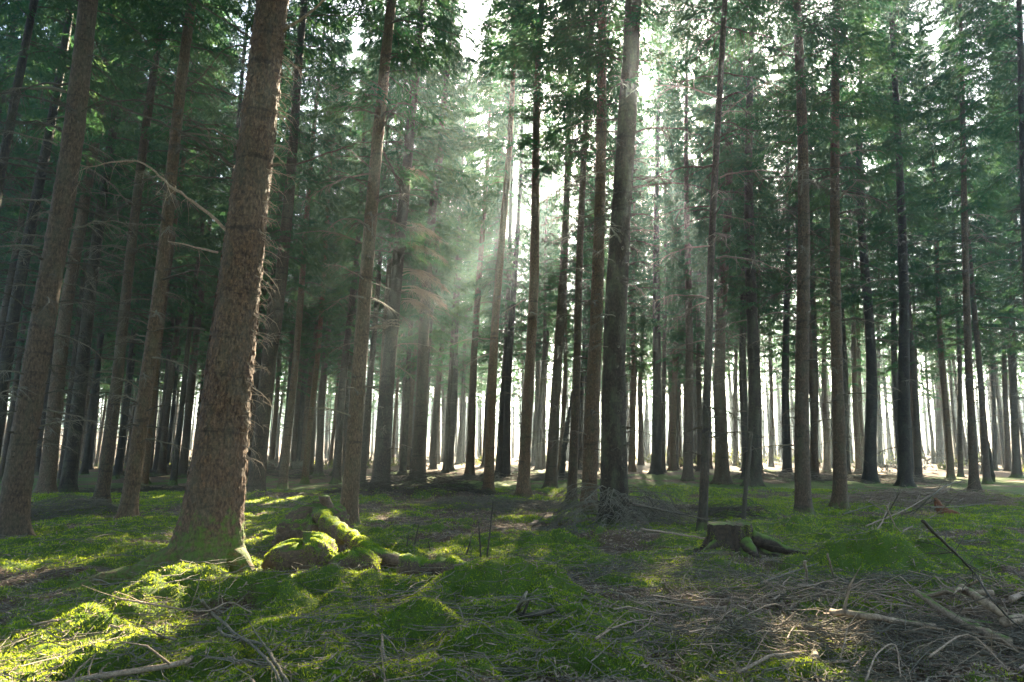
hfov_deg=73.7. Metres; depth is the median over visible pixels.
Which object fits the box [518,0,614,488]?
spruce tree
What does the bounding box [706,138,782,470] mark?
spruce tree
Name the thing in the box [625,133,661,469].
spruce tree
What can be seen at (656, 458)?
spruce tree
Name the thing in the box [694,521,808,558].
cut stump
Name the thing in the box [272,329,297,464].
spruce tree
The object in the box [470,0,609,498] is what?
spruce tree
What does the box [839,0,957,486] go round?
spruce tree
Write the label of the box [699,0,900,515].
spruce tree
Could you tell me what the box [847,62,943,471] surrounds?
spruce tree
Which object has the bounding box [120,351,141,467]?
spruce tree
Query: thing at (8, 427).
spruce tree
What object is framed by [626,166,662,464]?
spruce tree
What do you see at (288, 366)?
spruce tree
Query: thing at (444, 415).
spruce tree
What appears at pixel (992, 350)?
spruce tree
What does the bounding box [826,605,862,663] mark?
fallen stick
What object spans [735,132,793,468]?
spruce tree
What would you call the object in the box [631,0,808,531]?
spruce tree
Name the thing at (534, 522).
fallen stick
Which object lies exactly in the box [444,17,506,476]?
spruce tree
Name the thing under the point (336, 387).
spruce tree
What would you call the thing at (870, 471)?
spruce tree
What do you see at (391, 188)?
spruce tree
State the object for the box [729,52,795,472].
spruce tree
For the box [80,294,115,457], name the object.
spruce tree
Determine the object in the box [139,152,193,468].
spruce tree
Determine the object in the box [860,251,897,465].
spruce tree
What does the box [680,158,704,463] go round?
spruce tree
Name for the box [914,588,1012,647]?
fallen log
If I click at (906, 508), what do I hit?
fallen stick
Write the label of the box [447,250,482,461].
spruce tree
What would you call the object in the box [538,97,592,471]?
spruce tree
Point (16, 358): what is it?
spruce tree
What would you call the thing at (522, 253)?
spruce tree
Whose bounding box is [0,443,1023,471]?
undergrowth
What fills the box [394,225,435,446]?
spruce tree
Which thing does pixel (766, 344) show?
spruce tree
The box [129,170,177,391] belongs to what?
spruce tree
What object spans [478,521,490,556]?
bare sapling
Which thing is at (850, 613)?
fallen log
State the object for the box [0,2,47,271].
spruce tree
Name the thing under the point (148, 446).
spruce tree
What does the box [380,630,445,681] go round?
fallen stick
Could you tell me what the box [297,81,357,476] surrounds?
spruce tree
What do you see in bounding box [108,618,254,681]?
fallen stick
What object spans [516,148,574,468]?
spruce tree
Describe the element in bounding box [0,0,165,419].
spruce tree
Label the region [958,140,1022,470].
spruce tree
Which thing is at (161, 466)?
spruce tree
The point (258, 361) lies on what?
spruce tree
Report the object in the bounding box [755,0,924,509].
spruce tree
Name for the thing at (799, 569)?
fallen stick
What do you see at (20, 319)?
spruce tree
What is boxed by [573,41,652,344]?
spruce tree
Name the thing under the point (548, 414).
distant wood
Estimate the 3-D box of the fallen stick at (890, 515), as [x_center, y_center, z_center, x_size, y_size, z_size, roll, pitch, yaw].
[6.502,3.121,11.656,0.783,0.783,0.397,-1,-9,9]
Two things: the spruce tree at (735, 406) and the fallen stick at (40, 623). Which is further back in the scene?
the spruce tree at (735, 406)
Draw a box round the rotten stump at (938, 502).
[934,498,959,514]
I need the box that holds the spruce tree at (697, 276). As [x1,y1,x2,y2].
[676,18,756,425]
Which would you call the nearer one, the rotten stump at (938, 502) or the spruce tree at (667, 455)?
the rotten stump at (938, 502)
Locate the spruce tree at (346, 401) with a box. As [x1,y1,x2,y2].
[322,56,386,478]
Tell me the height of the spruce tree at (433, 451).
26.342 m
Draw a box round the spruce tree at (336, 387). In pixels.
[327,289,369,445]
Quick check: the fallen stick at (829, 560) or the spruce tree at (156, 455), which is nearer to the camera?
the fallen stick at (829, 560)
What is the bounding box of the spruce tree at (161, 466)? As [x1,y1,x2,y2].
[146,72,220,475]
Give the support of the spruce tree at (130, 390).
on the ground at (1006, 483)
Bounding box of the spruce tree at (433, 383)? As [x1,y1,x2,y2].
[406,197,450,465]
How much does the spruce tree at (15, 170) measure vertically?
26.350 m
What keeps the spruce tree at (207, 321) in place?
on the ground at (1006, 483)
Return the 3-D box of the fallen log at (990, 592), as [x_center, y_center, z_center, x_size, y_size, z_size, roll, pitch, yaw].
[3.855,2.059,5.725,0.254,0.256,0.647,1,-9,-5]
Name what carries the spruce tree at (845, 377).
on the ground at (1006, 483)
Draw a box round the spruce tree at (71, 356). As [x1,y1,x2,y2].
[56,252,96,446]
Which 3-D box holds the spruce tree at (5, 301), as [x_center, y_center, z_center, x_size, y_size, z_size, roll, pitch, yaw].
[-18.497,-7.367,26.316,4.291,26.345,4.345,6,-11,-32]
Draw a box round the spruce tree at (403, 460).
[376,55,449,473]
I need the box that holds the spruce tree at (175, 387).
[162,199,203,467]
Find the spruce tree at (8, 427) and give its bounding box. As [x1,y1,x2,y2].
[0,43,81,481]
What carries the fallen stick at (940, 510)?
on the ground at (1006, 483)
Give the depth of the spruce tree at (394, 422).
59.81 m
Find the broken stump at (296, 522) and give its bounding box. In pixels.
[270,495,353,551]
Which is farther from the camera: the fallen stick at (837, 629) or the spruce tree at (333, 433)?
the spruce tree at (333, 433)
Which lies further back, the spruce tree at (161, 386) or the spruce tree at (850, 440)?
the spruce tree at (850, 440)
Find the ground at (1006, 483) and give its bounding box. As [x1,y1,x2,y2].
[0,425,1023,681]
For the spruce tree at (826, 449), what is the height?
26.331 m
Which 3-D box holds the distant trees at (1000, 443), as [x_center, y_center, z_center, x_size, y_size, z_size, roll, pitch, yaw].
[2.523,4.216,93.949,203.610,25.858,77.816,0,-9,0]
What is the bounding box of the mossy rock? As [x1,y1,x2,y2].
[261,531,338,574]
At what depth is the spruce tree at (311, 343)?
59.15 m
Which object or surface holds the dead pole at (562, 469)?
on the ground at (1006, 483)
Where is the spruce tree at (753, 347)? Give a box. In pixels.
[692,1,811,486]
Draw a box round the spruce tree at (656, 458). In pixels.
[626,9,699,474]
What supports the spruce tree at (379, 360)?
on the ground at (1006, 483)
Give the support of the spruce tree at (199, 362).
on the ground at (1006, 483)
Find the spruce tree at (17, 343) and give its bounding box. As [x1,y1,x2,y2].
[0,243,33,389]
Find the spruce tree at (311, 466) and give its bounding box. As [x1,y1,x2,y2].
[289,99,343,474]
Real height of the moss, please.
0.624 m
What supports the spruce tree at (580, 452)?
on the ground at (1006, 483)
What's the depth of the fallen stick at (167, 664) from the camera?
4.00 m
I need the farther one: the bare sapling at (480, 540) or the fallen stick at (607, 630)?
the bare sapling at (480, 540)
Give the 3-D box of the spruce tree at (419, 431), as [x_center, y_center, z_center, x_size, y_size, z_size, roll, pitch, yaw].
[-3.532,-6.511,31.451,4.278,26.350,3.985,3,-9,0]
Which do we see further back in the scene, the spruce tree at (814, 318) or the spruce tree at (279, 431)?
the spruce tree at (279, 431)
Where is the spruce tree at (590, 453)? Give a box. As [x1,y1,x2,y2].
[498,0,697,515]
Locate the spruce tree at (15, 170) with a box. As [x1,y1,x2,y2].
[0,22,44,277]
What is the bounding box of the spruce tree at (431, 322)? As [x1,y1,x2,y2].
[395,1,473,475]
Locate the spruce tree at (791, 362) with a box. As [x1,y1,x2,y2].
[762,63,830,426]
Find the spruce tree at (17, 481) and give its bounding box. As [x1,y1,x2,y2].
[0,0,169,538]
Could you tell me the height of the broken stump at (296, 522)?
0.998 m
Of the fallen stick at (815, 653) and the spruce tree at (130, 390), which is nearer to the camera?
the fallen stick at (815, 653)
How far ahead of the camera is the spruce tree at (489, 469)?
23.98 m
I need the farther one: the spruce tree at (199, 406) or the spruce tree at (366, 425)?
the spruce tree at (199, 406)
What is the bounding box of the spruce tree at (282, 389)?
[273,221,301,428]
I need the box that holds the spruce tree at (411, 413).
[396,113,439,469]
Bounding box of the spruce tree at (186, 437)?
[170,39,237,476]
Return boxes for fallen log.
[829,566,935,632]
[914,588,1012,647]
[933,578,994,595]
[953,584,1007,617]
[999,612,1023,626]
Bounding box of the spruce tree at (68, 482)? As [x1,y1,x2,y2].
[31,8,187,493]
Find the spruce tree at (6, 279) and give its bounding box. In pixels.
[0,163,49,357]
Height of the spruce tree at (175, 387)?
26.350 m
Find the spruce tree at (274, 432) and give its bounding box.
[268,196,303,468]
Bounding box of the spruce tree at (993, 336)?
[927,87,1020,473]
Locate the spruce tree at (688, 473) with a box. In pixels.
[637,0,734,481]
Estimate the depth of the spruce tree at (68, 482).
23.13 m
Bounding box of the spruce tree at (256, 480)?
[204,0,362,492]
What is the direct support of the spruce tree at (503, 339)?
on the ground at (1006, 483)
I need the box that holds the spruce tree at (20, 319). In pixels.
[1,204,50,435]
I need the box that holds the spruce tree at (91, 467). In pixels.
[70,200,130,469]
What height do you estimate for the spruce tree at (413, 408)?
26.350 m
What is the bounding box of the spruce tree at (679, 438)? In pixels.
[662,313,695,462]
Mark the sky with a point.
(472, 11)
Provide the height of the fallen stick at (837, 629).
0.303 m
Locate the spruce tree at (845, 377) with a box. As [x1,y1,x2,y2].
[814,59,875,474]
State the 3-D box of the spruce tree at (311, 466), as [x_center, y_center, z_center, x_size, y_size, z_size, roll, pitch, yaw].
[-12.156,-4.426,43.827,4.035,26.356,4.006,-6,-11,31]
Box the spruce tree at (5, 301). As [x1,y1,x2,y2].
[0,3,84,400]
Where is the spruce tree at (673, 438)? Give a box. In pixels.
[642,99,703,470]
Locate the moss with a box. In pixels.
[0,483,1023,681]
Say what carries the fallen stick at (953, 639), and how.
on the ground at (1006, 483)
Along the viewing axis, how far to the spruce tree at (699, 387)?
40.05 m
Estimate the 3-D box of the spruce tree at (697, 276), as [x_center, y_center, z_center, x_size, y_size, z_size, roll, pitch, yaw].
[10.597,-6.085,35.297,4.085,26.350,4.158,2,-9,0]
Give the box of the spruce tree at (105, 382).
[82,331,126,454]
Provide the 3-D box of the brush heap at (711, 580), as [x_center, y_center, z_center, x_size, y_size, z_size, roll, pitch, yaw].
[3.030,2.323,6.613,3.291,0.325,1.951,-2,-9,10]
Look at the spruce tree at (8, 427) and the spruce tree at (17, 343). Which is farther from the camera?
the spruce tree at (17, 343)
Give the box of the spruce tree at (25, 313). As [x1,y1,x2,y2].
[0,16,62,383]
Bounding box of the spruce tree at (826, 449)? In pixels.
[789,143,858,471]
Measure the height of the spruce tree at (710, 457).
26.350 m
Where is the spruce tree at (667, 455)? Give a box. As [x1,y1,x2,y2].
[647,157,694,465]
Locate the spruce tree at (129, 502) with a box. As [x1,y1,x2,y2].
[88,0,255,519]
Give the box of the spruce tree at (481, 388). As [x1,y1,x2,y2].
[457,205,490,462]
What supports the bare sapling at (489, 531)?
on the ground at (1006, 483)
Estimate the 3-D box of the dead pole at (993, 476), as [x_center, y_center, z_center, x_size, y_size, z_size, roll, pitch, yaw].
[22.989,5.114,32.861,0.475,3.385,0.574,0,-9,0]
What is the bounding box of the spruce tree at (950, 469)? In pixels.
[898,28,978,478]
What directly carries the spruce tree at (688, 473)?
on the ground at (1006, 483)
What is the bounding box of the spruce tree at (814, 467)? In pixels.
[761,1,858,478]
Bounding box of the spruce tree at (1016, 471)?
[971,72,1023,477]
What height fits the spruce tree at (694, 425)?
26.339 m
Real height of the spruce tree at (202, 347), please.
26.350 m
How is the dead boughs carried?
on the ground at (1006, 483)
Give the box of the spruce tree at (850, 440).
[845,316,865,462]
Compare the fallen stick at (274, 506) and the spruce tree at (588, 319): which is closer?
the fallen stick at (274, 506)
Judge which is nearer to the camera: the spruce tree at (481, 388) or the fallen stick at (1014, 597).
the fallen stick at (1014, 597)
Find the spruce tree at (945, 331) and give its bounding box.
[862,141,953,454]
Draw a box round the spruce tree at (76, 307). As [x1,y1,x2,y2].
[25,115,119,439]
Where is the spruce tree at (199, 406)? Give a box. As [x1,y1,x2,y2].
[190,245,215,458]
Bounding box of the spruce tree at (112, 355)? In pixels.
[92,255,141,438]
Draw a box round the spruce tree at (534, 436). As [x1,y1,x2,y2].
[517,148,557,465]
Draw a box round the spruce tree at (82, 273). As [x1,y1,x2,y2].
[35,31,137,485]
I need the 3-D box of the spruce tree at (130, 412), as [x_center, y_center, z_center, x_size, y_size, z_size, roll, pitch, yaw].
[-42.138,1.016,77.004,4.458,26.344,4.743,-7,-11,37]
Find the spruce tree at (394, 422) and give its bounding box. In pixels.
[375,195,414,463]
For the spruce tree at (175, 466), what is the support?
on the ground at (1006, 483)
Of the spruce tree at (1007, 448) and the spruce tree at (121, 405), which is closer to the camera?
the spruce tree at (1007, 448)
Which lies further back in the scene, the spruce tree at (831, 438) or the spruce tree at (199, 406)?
the spruce tree at (199, 406)
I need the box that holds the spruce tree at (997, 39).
[927,0,1023,442]
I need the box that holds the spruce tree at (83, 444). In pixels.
[79,362,108,467]
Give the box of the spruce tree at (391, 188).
[342,0,445,479]
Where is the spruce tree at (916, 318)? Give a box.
[858,61,953,474]
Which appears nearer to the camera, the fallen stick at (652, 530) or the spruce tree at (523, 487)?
the fallen stick at (652, 530)
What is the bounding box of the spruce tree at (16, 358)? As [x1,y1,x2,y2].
[8,227,57,402]
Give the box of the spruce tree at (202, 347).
[180,89,244,432]
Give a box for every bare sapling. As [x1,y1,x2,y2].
[414,524,426,545]
[462,536,474,554]
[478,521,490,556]
[482,498,493,557]
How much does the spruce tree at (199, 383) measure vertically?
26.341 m
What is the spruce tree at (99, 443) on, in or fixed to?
on the ground at (1006, 483)
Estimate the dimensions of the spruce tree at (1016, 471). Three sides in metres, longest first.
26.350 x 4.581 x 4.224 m
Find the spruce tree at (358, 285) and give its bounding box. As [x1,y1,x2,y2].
[333,141,381,377]
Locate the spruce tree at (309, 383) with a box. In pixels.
[283,132,342,467]
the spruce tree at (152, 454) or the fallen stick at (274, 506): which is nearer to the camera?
the fallen stick at (274, 506)
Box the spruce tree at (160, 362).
[128,255,188,443]
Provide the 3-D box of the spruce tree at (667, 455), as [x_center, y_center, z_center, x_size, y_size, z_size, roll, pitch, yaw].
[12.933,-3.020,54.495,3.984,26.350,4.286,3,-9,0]
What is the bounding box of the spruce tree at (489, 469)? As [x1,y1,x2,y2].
[444,0,560,493]
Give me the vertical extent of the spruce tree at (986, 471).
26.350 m
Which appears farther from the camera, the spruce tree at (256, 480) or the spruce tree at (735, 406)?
the spruce tree at (735, 406)
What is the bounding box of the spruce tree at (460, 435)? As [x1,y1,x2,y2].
[446,234,483,464]
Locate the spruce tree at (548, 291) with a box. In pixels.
[517,165,555,410]
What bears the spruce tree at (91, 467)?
on the ground at (1006, 483)
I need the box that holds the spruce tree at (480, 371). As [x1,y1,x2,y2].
[458,237,498,426]
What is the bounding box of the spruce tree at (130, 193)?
[63,20,147,450]
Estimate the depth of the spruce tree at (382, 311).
52.76 m
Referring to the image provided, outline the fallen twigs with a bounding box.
[0,484,1023,681]
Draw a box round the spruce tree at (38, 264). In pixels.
[4,13,108,429]
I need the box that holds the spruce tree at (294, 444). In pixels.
[283,167,319,467]
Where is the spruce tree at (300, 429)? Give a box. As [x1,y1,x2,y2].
[280,157,331,468]
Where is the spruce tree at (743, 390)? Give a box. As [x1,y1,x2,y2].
[691,3,796,478]
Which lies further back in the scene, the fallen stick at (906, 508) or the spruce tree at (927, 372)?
the spruce tree at (927, 372)
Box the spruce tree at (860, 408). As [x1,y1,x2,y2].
[841,120,880,468]
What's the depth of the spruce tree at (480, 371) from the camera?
69.46 m
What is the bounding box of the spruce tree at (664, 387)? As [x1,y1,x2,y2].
[630,42,699,472]
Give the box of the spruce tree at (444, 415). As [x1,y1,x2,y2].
[441,258,460,461]
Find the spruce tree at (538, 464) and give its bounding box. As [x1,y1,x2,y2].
[517,111,574,469]
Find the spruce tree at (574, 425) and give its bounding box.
[513,0,669,503]
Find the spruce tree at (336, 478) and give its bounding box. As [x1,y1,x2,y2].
[309,0,400,483]
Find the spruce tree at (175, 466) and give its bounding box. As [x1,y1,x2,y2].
[155,0,247,485]
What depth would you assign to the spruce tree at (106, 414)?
62.22 m
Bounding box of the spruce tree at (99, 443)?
[93,373,107,465]
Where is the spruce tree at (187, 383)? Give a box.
[171,172,213,455]
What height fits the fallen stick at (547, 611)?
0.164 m
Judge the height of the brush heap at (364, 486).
0.955 m
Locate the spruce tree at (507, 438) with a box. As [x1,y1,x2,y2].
[470,5,550,478]
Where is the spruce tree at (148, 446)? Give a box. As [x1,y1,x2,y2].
[102,0,230,486]
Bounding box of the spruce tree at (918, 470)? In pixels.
[859,0,960,479]
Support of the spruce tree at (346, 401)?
on the ground at (1006, 483)
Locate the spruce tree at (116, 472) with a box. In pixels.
[98,28,178,478]
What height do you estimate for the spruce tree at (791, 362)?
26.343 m
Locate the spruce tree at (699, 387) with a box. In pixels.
[671,60,730,471]
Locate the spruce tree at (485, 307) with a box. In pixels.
[473,226,515,402]
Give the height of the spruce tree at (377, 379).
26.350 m
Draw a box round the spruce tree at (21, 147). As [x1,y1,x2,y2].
[0,0,56,266]
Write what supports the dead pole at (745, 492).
on the ground at (1006, 483)
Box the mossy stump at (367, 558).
[327,546,381,571]
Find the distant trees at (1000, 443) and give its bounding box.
[1,229,1023,467]
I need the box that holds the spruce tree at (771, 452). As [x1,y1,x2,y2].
[760,174,794,466]
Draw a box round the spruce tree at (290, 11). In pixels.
[246,0,316,485]
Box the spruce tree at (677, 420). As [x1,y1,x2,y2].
[647,145,703,468]
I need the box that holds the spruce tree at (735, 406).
[725,275,761,465]
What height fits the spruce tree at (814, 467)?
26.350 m
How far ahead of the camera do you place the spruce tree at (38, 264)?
32.22 m
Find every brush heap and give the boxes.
[31,489,118,520]
[80,482,185,492]
[122,463,331,479]
[317,468,506,497]
[400,491,577,514]
[406,469,641,482]
[562,550,767,587]
[581,500,775,521]
[588,564,1023,669]
[610,596,1023,681]
[662,564,1009,608]
[731,468,964,484]
[812,484,1023,508]
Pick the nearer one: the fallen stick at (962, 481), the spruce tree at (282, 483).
the fallen stick at (962, 481)
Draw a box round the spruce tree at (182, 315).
[120,15,220,483]
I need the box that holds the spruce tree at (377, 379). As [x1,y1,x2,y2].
[364,207,386,437]
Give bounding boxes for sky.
[0,0,1023,429]
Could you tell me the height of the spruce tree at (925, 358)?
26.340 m
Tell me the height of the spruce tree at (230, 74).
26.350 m
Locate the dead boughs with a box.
[522,483,697,533]
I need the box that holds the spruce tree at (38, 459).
[17,179,82,474]
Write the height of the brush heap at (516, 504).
0.450 m
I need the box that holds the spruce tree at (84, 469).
[74,113,142,474]
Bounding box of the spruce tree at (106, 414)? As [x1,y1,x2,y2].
[98,327,127,467]
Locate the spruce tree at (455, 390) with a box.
[431,87,490,470]
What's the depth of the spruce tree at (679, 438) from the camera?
58.28 m
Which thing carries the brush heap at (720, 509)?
on the ground at (1006, 483)
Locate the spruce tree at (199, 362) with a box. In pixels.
[183,225,218,368]
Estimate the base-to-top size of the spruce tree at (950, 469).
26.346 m
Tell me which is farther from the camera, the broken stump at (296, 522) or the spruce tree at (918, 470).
the spruce tree at (918, 470)
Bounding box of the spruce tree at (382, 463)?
[332,0,483,488]
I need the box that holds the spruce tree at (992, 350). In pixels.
[960,88,1023,443]
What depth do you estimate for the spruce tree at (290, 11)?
32.56 m
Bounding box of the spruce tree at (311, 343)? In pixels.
[289,218,333,405]
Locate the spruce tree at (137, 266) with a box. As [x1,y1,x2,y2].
[86,8,188,486]
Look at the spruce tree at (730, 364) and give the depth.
46.59 m
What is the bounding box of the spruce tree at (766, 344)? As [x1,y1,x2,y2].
[728,148,781,427]
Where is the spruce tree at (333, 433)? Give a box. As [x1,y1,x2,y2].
[327,312,343,465]
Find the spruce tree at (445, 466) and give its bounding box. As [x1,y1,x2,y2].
[433,62,485,472]
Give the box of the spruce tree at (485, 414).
[469,141,518,466]
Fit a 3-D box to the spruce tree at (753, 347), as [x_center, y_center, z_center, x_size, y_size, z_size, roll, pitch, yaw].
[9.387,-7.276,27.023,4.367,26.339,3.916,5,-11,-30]
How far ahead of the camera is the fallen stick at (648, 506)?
10.18 m
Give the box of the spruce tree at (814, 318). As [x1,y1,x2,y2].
[776,38,851,465]
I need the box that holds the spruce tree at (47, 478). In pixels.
[10,0,169,493]
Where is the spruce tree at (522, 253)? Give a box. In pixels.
[466,55,528,472]
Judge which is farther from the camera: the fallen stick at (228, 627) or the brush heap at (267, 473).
the brush heap at (267, 473)
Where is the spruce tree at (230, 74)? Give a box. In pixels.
[161,0,284,445]
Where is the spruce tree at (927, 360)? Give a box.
[919,161,964,444]
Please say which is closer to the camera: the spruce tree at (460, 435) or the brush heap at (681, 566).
the brush heap at (681, 566)
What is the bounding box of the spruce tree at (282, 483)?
[266,0,359,488]
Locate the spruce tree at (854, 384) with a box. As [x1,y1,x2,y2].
[820,87,889,473]
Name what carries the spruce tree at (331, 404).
on the ground at (1006, 483)
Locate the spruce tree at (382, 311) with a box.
[372,208,414,420]
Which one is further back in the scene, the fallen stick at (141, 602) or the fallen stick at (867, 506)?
the fallen stick at (867, 506)
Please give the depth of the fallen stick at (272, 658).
4.66 m
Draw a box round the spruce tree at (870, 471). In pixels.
[812,6,928,483]
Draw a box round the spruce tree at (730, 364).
[693,124,738,439]
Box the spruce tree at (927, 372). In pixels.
[884,128,952,469]
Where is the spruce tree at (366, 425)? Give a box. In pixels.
[332,0,426,484]
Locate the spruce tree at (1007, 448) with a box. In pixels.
[974,173,1023,471]
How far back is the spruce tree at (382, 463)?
22.61 m
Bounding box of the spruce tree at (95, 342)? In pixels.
[70,276,116,441]
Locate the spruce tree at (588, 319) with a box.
[569,144,607,440]
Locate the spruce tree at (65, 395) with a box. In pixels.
[61,342,71,424]
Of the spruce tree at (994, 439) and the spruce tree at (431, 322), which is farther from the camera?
the spruce tree at (994, 439)
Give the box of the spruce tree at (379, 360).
[366,140,403,467]
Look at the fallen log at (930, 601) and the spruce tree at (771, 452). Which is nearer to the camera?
the fallen log at (930, 601)
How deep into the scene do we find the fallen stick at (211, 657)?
4.08 m
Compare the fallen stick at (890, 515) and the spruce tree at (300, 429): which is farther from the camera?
the spruce tree at (300, 429)
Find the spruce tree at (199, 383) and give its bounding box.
[188,228,215,405]
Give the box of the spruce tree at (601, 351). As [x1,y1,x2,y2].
[571,233,606,399]
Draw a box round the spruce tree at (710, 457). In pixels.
[691,158,738,468]
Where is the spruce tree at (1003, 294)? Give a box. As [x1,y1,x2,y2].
[978,19,1023,414]
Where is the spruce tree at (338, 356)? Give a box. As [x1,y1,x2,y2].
[324,90,378,475]
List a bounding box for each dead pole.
[559,391,571,477]
[741,433,759,519]
[988,439,995,481]
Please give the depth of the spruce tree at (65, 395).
60.00 m
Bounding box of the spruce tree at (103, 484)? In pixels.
[53,0,237,502]
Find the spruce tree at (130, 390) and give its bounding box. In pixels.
[94,108,174,475]
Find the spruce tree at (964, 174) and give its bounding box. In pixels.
[879,0,1023,492]
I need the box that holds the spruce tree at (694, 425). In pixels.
[693,191,714,462]
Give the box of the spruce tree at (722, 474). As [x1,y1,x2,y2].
[675,0,779,484]
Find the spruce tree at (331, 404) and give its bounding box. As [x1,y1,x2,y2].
[325,370,336,422]
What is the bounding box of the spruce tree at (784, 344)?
[746,30,826,474]
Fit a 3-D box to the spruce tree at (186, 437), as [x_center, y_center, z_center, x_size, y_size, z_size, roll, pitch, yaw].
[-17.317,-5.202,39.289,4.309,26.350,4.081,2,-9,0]
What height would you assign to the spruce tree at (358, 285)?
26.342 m
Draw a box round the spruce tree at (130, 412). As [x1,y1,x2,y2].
[119,367,137,464]
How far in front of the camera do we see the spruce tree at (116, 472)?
36.14 m
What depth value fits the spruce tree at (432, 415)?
66.66 m
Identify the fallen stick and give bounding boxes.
[29,619,57,625]
[60,640,192,681]
[83,571,251,612]
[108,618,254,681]
[178,579,298,681]
[205,639,298,681]
[211,594,281,681]
[256,499,298,507]
[262,487,311,504]
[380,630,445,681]
[383,634,401,660]
[515,591,554,611]
[517,598,554,617]
[530,515,555,525]
[594,600,653,645]
[629,499,714,521]
[640,528,704,538]
[737,621,799,673]
[760,545,824,587]
[766,602,901,638]
[771,580,867,599]
[803,560,807,582]
[810,637,819,659]
[826,553,847,582]
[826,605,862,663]
[842,497,909,514]
[863,494,947,516]
[865,494,929,526]
[865,500,904,531]
[865,643,911,681]
[872,494,893,528]
[881,478,906,524]
[901,480,975,531]
[912,473,970,513]
[915,627,1023,677]
[918,519,1021,628]
[929,498,994,513]
[1008,591,1023,601]
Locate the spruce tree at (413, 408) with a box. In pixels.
[399,320,432,439]
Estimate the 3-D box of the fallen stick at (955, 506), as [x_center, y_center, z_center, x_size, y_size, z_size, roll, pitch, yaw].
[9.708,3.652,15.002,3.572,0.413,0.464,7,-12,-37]
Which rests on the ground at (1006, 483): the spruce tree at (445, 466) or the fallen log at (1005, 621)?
the spruce tree at (445, 466)
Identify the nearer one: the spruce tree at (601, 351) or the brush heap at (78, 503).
the brush heap at (78, 503)
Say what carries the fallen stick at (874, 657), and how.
on the ground at (1006, 483)
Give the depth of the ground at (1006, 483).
6.72 m
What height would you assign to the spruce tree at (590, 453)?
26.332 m
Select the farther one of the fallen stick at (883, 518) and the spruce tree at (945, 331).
the spruce tree at (945, 331)
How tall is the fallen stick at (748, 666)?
0.259 m
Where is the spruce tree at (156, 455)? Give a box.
[143,117,216,471]
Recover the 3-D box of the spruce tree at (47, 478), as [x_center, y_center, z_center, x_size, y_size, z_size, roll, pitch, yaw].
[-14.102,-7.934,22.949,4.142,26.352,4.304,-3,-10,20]
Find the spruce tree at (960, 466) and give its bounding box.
[921,63,996,476]
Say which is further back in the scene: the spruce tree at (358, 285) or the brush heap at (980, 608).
the spruce tree at (358, 285)
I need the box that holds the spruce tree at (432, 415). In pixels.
[428,326,448,462]
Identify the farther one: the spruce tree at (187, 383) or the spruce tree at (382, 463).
the spruce tree at (187, 383)
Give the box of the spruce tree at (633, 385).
[604,90,662,471]
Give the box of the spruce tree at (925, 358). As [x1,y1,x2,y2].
[917,136,962,459]
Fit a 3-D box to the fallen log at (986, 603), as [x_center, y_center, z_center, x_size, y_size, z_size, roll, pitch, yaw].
[3.521,1.999,5.292,0.284,0.164,0.658,-2,-9,10]
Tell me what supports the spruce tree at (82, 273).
on the ground at (1006, 483)
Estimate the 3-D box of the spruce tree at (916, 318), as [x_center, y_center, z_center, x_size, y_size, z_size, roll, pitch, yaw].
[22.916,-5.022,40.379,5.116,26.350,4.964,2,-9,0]
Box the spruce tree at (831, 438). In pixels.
[814,215,848,467]
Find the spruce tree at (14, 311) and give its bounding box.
[0,0,139,457]
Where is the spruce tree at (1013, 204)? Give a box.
[978,0,1023,411]
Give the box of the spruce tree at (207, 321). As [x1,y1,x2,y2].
[204,176,275,332]
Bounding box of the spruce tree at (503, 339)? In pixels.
[467,28,542,477]
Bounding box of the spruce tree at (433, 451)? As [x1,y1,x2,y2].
[428,115,469,469]
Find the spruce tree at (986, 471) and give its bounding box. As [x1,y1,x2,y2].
[919,0,1021,483]
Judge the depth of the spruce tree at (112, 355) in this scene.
49.01 m
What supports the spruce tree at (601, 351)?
on the ground at (1006, 483)
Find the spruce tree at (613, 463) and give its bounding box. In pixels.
[532,0,735,525]
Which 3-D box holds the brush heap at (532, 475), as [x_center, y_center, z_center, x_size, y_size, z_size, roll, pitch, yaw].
[0.577,6.414,32.639,11.210,0.638,6.280,0,-9,0]
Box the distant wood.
[8,390,1023,442]
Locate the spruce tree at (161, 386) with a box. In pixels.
[138,313,182,452]
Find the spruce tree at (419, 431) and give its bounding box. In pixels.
[381,0,476,482]
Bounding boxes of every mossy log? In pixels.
[311,509,400,568]
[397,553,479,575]
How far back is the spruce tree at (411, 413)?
45.90 m
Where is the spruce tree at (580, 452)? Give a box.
[562,128,603,469]
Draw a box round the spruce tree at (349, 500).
[295,0,504,524]
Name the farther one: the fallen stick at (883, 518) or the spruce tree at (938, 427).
the spruce tree at (938, 427)
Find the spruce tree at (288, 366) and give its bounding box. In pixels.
[262,108,322,468]
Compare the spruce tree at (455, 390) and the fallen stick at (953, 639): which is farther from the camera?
the spruce tree at (455, 390)
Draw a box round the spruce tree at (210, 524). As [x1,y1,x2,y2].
[54,0,364,591]
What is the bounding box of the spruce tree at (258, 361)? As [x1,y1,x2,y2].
[246,33,299,480]
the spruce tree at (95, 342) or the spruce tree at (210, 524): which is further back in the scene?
the spruce tree at (95, 342)
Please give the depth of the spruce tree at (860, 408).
46.08 m
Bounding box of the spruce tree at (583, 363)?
[567,117,613,471]
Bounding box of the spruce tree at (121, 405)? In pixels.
[103,366,135,466]
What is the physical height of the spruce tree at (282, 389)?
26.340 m
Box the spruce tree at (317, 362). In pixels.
[280,13,359,483]
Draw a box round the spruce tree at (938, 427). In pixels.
[917,271,956,463]
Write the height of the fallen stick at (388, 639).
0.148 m

